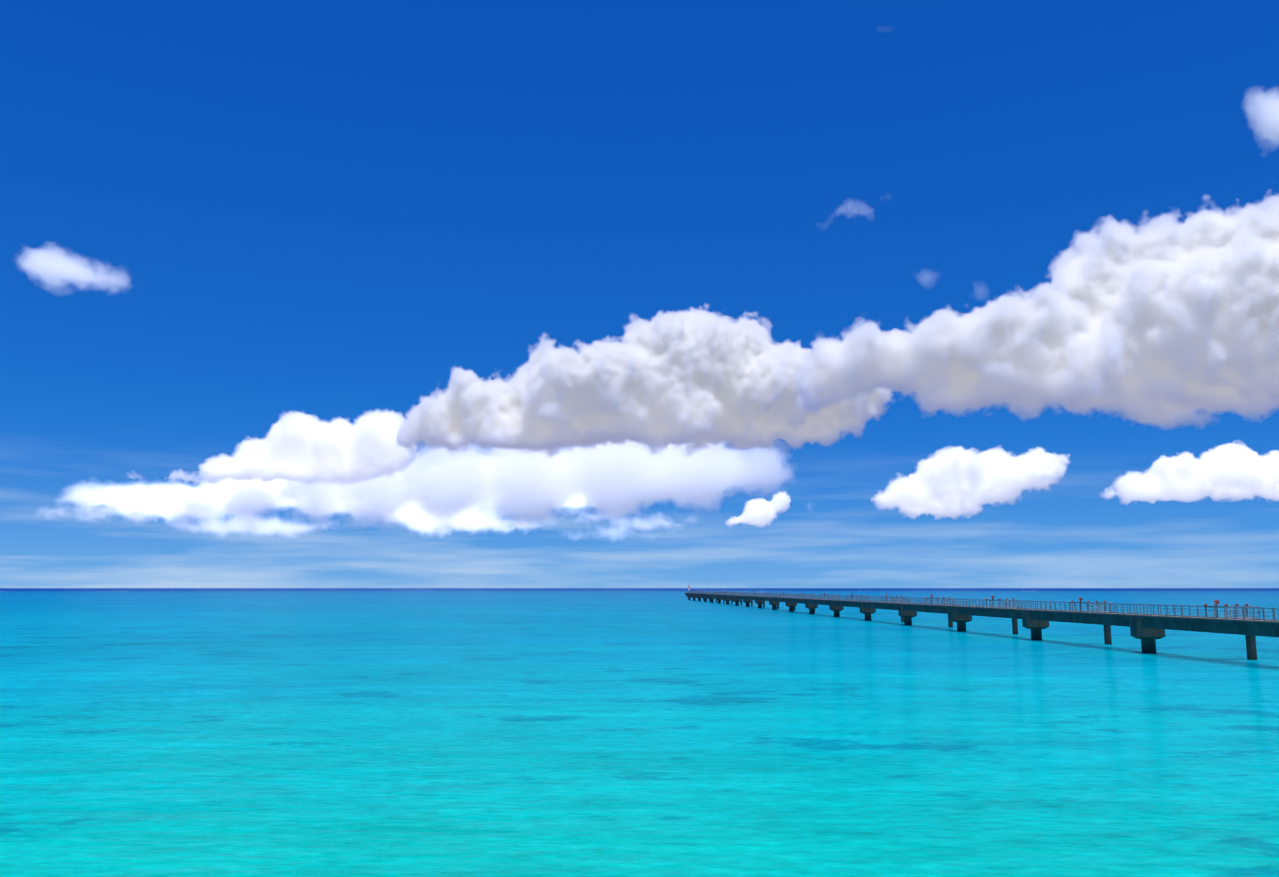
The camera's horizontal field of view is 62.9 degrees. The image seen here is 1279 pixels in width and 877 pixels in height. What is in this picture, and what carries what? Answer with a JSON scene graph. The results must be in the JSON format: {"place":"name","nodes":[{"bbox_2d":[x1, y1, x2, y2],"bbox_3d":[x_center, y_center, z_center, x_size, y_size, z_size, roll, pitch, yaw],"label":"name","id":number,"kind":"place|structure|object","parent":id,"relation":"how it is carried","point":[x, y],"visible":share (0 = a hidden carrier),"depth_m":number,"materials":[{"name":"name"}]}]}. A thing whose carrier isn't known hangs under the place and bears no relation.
{"place":"outdoors","nodes":[
{"label":"outdoors","id":0,"kind":"place"},
{"bbox_2d":[0,588,1278,876],"bbox_3d":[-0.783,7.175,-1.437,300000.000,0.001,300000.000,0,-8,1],"label":"sea","id":1,"kind":"structure","parent":0,"point":[410,732],"depth_m":52.05,"materials":[{"name":"liquid"}]},
{"bbox_2d":[686,593,1278,659],"bbox_3d":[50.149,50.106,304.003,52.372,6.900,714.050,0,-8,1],"label":"pier","id":2,"kind":"structure","parent":1,"relation":"in","point":[1147,630],"depth_m":143.67,"materials":[{"name":"concrete"}]},
{"bbox_2d":[684,593,1261,628],"bbox_3d":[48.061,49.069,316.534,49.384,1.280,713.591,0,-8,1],"label":"pier joints","id":3,"kind":"object","parent":2,"relation":"on","point":[986,616],"visible":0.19,"depth_m":186.20,"materials":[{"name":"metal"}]},
{"bbox_2d":[693,593,1278,622],"bbox_3d":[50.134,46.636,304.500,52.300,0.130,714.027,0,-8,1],"label":"pier walkway","id":4,"kind":"structure","parent":2,"relation":"on","point":[1208,618],"depth_m":133.42,"materials":[{"name":"grey concrete"}]},
{"bbox_2d":[686,591,1278,621],"bbox_3d":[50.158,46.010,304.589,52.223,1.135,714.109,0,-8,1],"label":"pier railing","id":5,"kind":"object","parent":4,"relation":"on","point":[1098,609],"visible":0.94,"depth_m":140.12,"materials":[{"name":"metal"}]},
{"bbox_2d":[716,591,1256,659],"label":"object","id":6,"kind":"object","parent":2,"relation":"on","point":[1072,610],"visible":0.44,"depth_m":137.92,"materials":[{"name":"metal"}]},
{"bbox_2d":[692,590,1248,605],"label":"approach lights","id":7,"kind":"object","parent":6,"relation":"on","point":[1215,601],"visible":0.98,"depth_m":138.29},
{"bbox_2d":[0,0,1278,587],"label":"sky","id":8,"kind":"structure","parent":0,"point":[293,293],"materials":[{"name":"blue"}]}
]}

